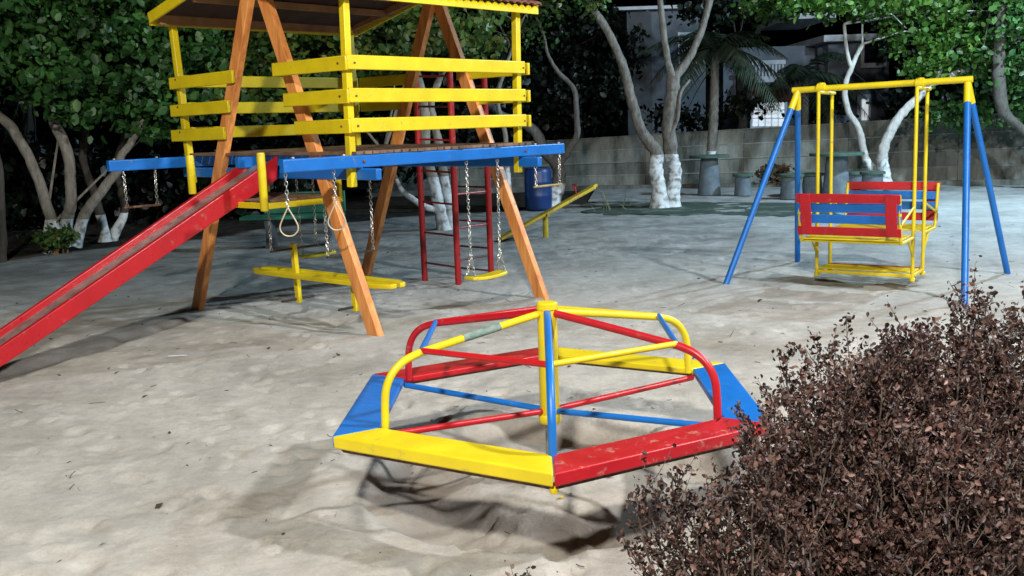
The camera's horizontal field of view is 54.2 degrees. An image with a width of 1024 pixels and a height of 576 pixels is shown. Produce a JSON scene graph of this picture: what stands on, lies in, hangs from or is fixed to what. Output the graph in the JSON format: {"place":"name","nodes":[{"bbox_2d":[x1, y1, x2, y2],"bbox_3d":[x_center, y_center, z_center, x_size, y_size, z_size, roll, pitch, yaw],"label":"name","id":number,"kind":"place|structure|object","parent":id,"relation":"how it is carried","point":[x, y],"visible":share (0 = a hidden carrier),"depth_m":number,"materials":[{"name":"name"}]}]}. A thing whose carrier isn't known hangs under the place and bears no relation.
{"place":"outdoors","nodes":[
{"label":"outdoors","id":0,"kind":"place"},
{"bbox_2d":[0,0,1022,145],"label":"sky","id":1,"kind":"structure","parent":0,"point":[778,37],"materials":[{"name":"black"}]},
{"bbox_2d":[0,127,1023,575],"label":"sand ground","id":2,"kind":"structure","parent":0,"point":[228,385],"depth_m":6.57,"materials":[{"name":"beige sand"}]},
{"bbox_2d":[0,18,24,262],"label":"tree","id":3,"kind":"object","parent":2,"relation":"on","point":[3,230],"visible":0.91,"depth_m":13.35,"materials":[{"name":"green plant"}]},
{"bbox_2d":[16,221,86,255],"bbox_3d":[-6.346,-0.676,13.938,0.771,0.528,0.708,0,9,9],"label":"shrub","id":4,"kind":"object","parent":2,"relation":"on","point":[52,240],"visible":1,"depth_m":13.83,"materials":[{"name":"green plant"}]},
{"bbox_2d":[0,50,162,235],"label":"tree","id":5,"kind":"object","parent":2,"relation":"on","point":[18,177],"visible":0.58,"depth_m":17.54,"materials":[{"name":"green plant"}]},
{"bbox_2d":[0,0,232,253],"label":"tree","id":6,"kind":"object","parent":2,"relation":"on","point":[62,42],"visible":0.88,"depth_m":13.71,"materials":[{"name":"green plant"}]},
{"bbox_2d":[78,2,252,241],"bbox_3d":[-5.221,-2.666,15.377,2.717,3.899,1.838,-2,9,0],"label":"tree","id":7,"kind":"object","parent":2,"relation":"on","point":[105,234],"visible":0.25,"depth_m":15.18,"materials":[{"name":"green plant"}]},
{"bbox_2d":[51,57,343,224],"bbox_3d":[-5.777,-2.606,18.663,5.797,3.734,3.597,-2,9,0],"label":"tree","id":8,"kind":"object","parent":2,"relation":"on","point":[173,189],"visible":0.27,"depth_m":18.24,"materials":[{"name":"green plant"}]},
{"bbox_2d":[0,0,564,366],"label":"play tower","id":9,"kind":"structure","parent":2,"relation":"on","point":[250,175],"depth_m":8.27,"materials":[{"name":"yellow paint"}]},
{"bbox_2d":[122,169,160,208],"bbox_3d":[-3.225,-0.866,8.690,0.030,0.333,0.340,6,12,41],"label":"trapeze bar","id":10,"kind":"object","parent":9,"relation":"hanging from","point":[141,206],"visible":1,"depth_m":8.69,"materials":[{"name":"metal"}]},
{"bbox_2d":[279,173,298,236],"bbox_3d":[-1.585,-0.589,7.062,0.140,0.458,0.030,-2,9,-2],"label":"gymnastic ring","id":11,"kind":"object","parent":9,"relation":"hanging from","point":[287,208],"visible":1,"depth_m":7.07,"materials":[{"name":"metal"}]},
{"bbox_2d":[295,179,335,257],"bbox_3d":[-2.006,-0.799,10.107,0.143,0.972,0.430,6,12,41],"label":"swing","id":12,"kind":"object","parent":9,"relation":"hanging from","point":[315,255],"visible":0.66,"depth_m":10.08,"materials":[{"name":"yellow paint"}]},
{"bbox_2d":[253,179,404,310],"bbox_3d":[-1.595,-0.394,8.432,1.860,1.118,0.518,6,12,41],"label":"glider swing","id":13,"kind":"object","parent":9,"relation":"hanging from","point":[295,273],"visible":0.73,"depth_m":8.48,"materials":[{"name":"yellow paint"}]},
{"bbox_2d":[327,170,345,230],"bbox_3d":[-1.303,-0.651,7.380,0.140,0.458,0.030,-2,9,-2],"label":"gymnastic ring","id":14,"kind":"object","parent":9,"relation":"hanging from","point":[335,203],"visible":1,"depth_m":7.39,"materials":[{"name":"metal"}]},
{"bbox_2d":[464,159,506,280],"bbox_3d":[-0.240,-0.591,8.617,0.142,1.027,0.440,6,12,41],"label":"swing","id":15,"kind":"object","parent":9,"relation":"hanging from","point":[496,273],"visible":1,"depth_m":8.66,"materials":[{"name":"yellow paint"}]},
{"bbox_2d":[533,154,561,187],"bbox_3d":[0.328,-1.084,9.212,0.030,0.301,0.400,6,12,41],"label":"trapeze bar","id":16,"kind":"object","parent":9,"relation":"hanging from","point":[548,185],"visible":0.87,"depth_m":9.23,"materials":[{"name":"metal"}]},
{"bbox_2d":[239,190,345,247],"bbox_3d":[-3.076,-0.935,14.098,1.420,0.810,0.436,-2,9,2],"label":"park bench","id":17,"kind":"object","parent":2,"relation":"on","point":[307,211],"visible":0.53,"depth_m":14.07,"materials":[{"name":"green paint"}]},
{"bbox_2d":[187,4,509,230],"bbox_3d":[-2.558,-2.773,15.240,5.321,4.132,2.464,-1,9,6],"label":"tree","id":18,"kind":"object","parent":2,"relation":"on","point":[396,28],"visible":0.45,"depth_m":14.87,"materials":[{"name":"green plant"}]},
{"bbox_2d":[311,29,537,188],"bbox_3d":[-2.488,-3.962,21.606,6.139,3.982,3.990,-2,9,0],"label":"tree","id":19,"kind":"object","parent":2,"relation":"on","point":[461,108],"visible":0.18,"depth_m":21.06,"materials":[{"name":"green plant"}]},
{"bbox_2d":[413,72,493,284],"bbox_3d":[-0.600,-1.093,10.384,0.554,2.240,0.564,6,12,41],"label":"climbing frame","id":20,"kind":"object","parent":2,"relation":"on","point":[454,204],"visible":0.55,"depth_m":10.28,"materials":[{"name":"red paint"}]},
{"bbox_2d":[7,224,1016,575],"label":"leaf litter","id":21,"kind":"object","parent":2,"relation":"on","point":[157,506],"visible":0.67,"depth_m":6.51,"materials":[{"name":"brown plant"}]},
{"bbox_2d":[491,0,556,187],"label":"tree","id":22,"kind":"object","parent":2,"relation":"on","point":[499,111],"visible":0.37,"depth_m":18.21,"materials":[{"name":"green plant"}]},
{"bbox_2d":[504,560,557,575],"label":"shrub","id":23,"kind":"object","parent":2,"relation":"on","point":[512,566],"visible":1,"depth_m":2.88,"materials":[{"name":"plant"}]},
{"bbox_2d":[488,0,582,206],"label":"tree","id":24,"kind":"object","parent":2,"relation":"on","point":[536,133],"visible":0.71,"depth_m":18.55,"materials":[{"name":"grey plant"}]},
{"bbox_2d":[524,167,551,210],"bbox_3d":[0.489,-1.850,18.649,0.524,0.790,0.524,-2,9,0],"label":"barrel","id":25,"kind":"object","parent":2,"relation":"on","point":[538,199],"visible":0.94,"depth_m":18.45,"materials":[{"name":"blue plastic"}]},
{"bbox_2d":[496,184,597,240],"bbox_3d":[0.534,-1.022,14.074,1.504,0.832,0.325,-4,10,-15],"label":"seesaw","id":26,"kind":"object","parent":2,"relation":"on","point":[544,215],"visible":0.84,"depth_m":14.03,"materials":[{"name":"yellow paint"}]},
{"bbox_2d":[333,300,772,494],"bbox_3d":[0.167,0.545,4.431,1.758,0.982,1.992,-2,9,0],"label":"merry go round","id":27,"kind":"object","parent":2,"relation":"on","point":[363,429],"visible":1,"depth_m":4.04,"materials":[{"name":"yellow paint"}]},
{"bbox_2d":[461,0,654,142],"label":"tree","id":28,"kind":"object","parent":2,"relation":"on","point":[553,119],"visible":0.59,"depth_m":26.48,"materials":[{"name":"green plant"}]},
{"bbox_2d":[536,0,712,207],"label":"tree","id":29,"kind":"object","parent":2,"relation":"on","point":[662,196],"visible":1,"depth_m":17.84,"materials":[{"name":"grey plant"}]},
{"bbox_2d":[365,179,1023,196],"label":"garden kerb","id":30,"kind":"structure","parent":2,"relation":"on","point":[1018,182],"depth_m":23.01,"materials":[{"name":"grey concrete"}]},
{"bbox_2d":[366,113,1023,191],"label":"boundary wall","id":31,"kind":"structure","parent":2,"relation":"on","point":[618,160],"depth_m":22.97,"materials":[{"name":"grey concrete"}]},
{"bbox_2d":[626,0,771,133],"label":"tree","id":32,"kind":"object","parent":2,"relation":"on","point":[721,11],"visible":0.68,"depth_m":23.88,"materials":[{"name":"green plant"}]},
{"bbox_2d":[588,186,822,202],"bbox_3d":[4.638,-1.911,20.704,6.436,0.095,5.267,0,9,12],"label":"concrete pad","id":33,"kind":"object","parent":2,"relation":"on","point":[771,195],"visible":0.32,"depth_m":20.41,"materials":[{"name":"grey concrete"}]},
{"bbox_2d":[689,154,728,194],"bbox_3d":[4.023,-2.310,20.401,0.800,0.800,0.800,-2,9,0],"label":"stone table","id":34,"kind":"object","parent":33,"relation":"on","point":[709,182],"visible":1,"depth_m":20.23,"materials":[{"name":"grey concrete"}]},
{"bbox_2d":[637,30,791,153],"bbox_3d":[4.455,-3.897,22.005,3.399,3.504,2.925,-2,9,0],"label":"palm tree","id":35,"kind":"object","parent":33,"relation":"on","point":[716,50],"visible":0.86,"depth_m":21.56,"materials":[{"name":"green plant"}]},
{"bbox_2d":[733,173,752,195],"bbox_3d":[4.601,-2.065,19.933,0.400,0.430,0.400,-2,9,0],"label":"stone stool","id":36,"kind":"object","parent":33,"relation":"on","point":[742,184],"visible":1,"depth_m":19.80,"materials":[{"name":"grey concrete"}]},
{"bbox_2d":[779,173,804,198],"bbox_3d":[5.247,-1.913,18.781,0.470,0.460,0.470,-2,9,0],"label":"stone stool","id":37,"kind":"object","parent":33,"relation":"on","point":[787,190],"visible":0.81,"depth_m":18.63,"materials":[{"name":"grey concrete"}]},
{"bbox_2d":[802,172,823,193],"bbox_3d":[5.814,-2.013,19.367,0.440,0.430,0.440,-2,9,0],"label":"stone stool","id":38,"kind":"object","parent":33,"relation":"on","point":[809,183],"visible":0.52,"depth_m":19.22,"materials":[{"name":"grey concrete"}]},
{"bbox_2d":[809,151,864,193],"bbox_3d":[6.151,-2.155,18.960,1.000,0.820,1.000,-2,9,0],"label":"stone table","id":39,"kind":"object","parent":33,"relation":"on","point":[840,172],"visible":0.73,"depth_m":18.76,"materials":[{"name":"grey concrete"}]},
{"bbox_2d":[849,171,861,190],"bbox_3d":[6.941,-2.163,20.212,0.440,0.380,0.440,-2,9,0],"label":"stone stool","id":40,"kind":"object","parent":33,"relation":"on","point":[855,176],"visible":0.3,"depth_m":20.04,"materials":[{"name":"grey concrete"}]},
{"bbox_2d":[859,171,885,190],"bbox_3d":[6.876,-2.007,19.085,0.470,0.440,0.470,-2,9,0],"label":"stone stool","id":41,"kind":"object","parent":33,"relation":"on","point":[872,176],"visible":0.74,"depth_m":18.91,"materials":[{"name":"grey concrete"}]},
{"bbox_2d":[611,391,912,575],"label":"shrub","id":42,"kind":"object","parent":2,"relation":"on","point":[772,519],"visible":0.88,"depth_m":2.63,"materials":[{"name":"brown plant"}]},
{"bbox_2d":[751,163,794,184],"bbox_3d":[5.829,-2.532,22.276,1.034,0.616,1.051,-2,9,0],"label":"shrub","id":43,"kind":"object","parent":2,"relation":"on","point":[774,178],"visible":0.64,"depth_m":22.14,"materials":[{"name":"brown plant"}]},
{"bbox_2d":[733,52,871,124],"bbox_3d":[7.594,-4.403,25.660,3.195,3.115,3.000,-8,11,-31],"label":"palm tree","id":44,"kind":"object","parent":2,"relation":"on","point":[806,77],"visible":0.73,"depth_m":25.22,"materials":[{"name":"green plant"}]},
{"bbox_2d":[729,312,969,575],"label":"shrub","id":45,"kind":"object","parent":2,"relation":"on","point":[805,479],"visible":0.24,"depth_m":2.82,"materials":[{"name":"brown plant"}]},
{"bbox_2d":[723,76,1010,304],"bbox_3d":[3.369,-0.931,9.455,2.302,2.029,2.091,4,11,34],"label":"swing set","id":46,"kind":"object","parent":2,"relation":"on","point":[970,110],"visible":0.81,"depth_m":9.37,"materials":[{"name":"yellow paint"}]},
{"bbox_2d":[795,86,940,281],"bbox_3d":[3.411,-0.991,9.489,0.932,1.766,1.721,4,11,34],"label":"bench swing","id":47,"kind":"object","parent":46,"relation":"hanging from","point":[872,217],"visible":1,"depth_m":9.15,"materials":[{"name":"yellow paint"}]},
{"bbox_2d":[730,0,1021,181],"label":"tree","id":48,"kind":"object","parent":2,"relation":"on","point":[945,13],"visible":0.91,"depth_m":19.68,"materials":[{"name":"green plant"}]},
{"bbox_2d":[771,47,992,125],"bbox_3d":[9.798,-4.441,25.870,5.635,3.644,3.196,-4,10,-12],"label":"tree","id":49,"kind":"object","parent":2,"relation":"on","point":[892,92],"visible":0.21,"depth_m":25.97,"materials":[{"name":"green plant"}]},
{"bbox_2d":[813,316,1018,496],"bbox_3d":[1.222,0.589,3.009,0.574,1.032,0.618,5,11,35],"label":"shrub","id":50,"kind":"object","parent":2,"relation":"on","point":[957,382],"visible":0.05,"depth_m":2.84,"materials":[{"name":"brown plant"}]},
{"bbox_2d":[818,400,1023,575],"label":"shrub","id":51,"kind":"object","parent":2,"relation":"on","point":[974,530],"visible":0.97,"depth_m":2.47,"materials":[{"name":"brown plant"}]},
{"bbox_2d":[844,255,1023,491],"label":"shrub","id":52,"kind":"object","parent":2,"relation":"on","point":[1003,374],"visible":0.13,"depth_m":2.95,"materials":[{"name":"brown plant"}]},
{"bbox_2d":[867,0,1023,114],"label":"tree","id":53,"kind":"object","parent":2,"relation":"on","point":[957,88],"visible":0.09,"depth_m":25.34,"materials":[{"name":"green plant"}]},
{"bbox_2d":[907,0,1023,139],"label":"tree","id":54,"kind":"object","parent":2,"relation":"on","point":[1001,81],"visible":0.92,"depth_m":19.35,"materials":[{"name":"green plant"}]},
{"bbox_2d":[604,5,705,136],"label":"house","id":55,"kind":"structure","parent":0,"point":[650,95],"depth_m":29.36,"materials":[{"name":"grey concrete"}]},
{"bbox_2d":[678,32,698,63],"bbox_3d":[5.200,-7.021,29.246,0.700,0.900,0.085,-2,9,0],"label":"window","id":56,"kind":"structure","parent":55,"relation":"in","point":[679,33],"depth_m":29.16,"materials":[{"name":"grey glass"}]},
{"bbox_2d":[579,201,844,216],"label":"green path","id":57,"kind":"structure","parent":0,"point":[763,209],"depth_m":17.62,"materials":[{"name":"paint"}]},
{"bbox_2d":[590,188,633,210],"bbox_3d":[1.819,-1.613,17.916,0.928,0.473,0.415,-5,10,-17],"label":"spiky plant","id":58,"kind":"object","parent":57,"relation":"on","point":[609,206],"visible":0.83,"depth_m":17.92,"materials":[{"name":"plant"}]},
{"bbox_2d":[706,13,889,130],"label":"house","id":59,"kind":"structure","parent":0,"point":[866,69],"depth_m":31.62,"materials":[{"name":"white concrete"}]},
{"bbox_2d":[750,102,786,128],"bbox_3d":[8.091,-5.494,31.510,1.168,0.932,0.080,-2,9,0],"label":"window","id":60,"kind":"structure","parent":59,"relation":"in","point":[774,119],"depth_m":31.51,"materials":[{"name":"white glass"}]},
{"bbox_2d":[857,94,870,122],"bbox_3d":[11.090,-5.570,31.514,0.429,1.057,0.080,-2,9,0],"label":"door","id":61,"kind":"structure","parent":59,"relation":"in","point":[866,107],"depth_m":31.47,"materials":[{"name":"white"}]},
{"bbox_2d":[860,40,886,67],"bbox_3d":[11.301,-7.342,31.225,0.798,0.903,0.080,-2,9,0],"label":"window","id":62,"kind":"structure","parent":59,"relation":"in","point":[874,62],"depth_m":31.21,"materials":[{"name":"black glass"}]}
]}

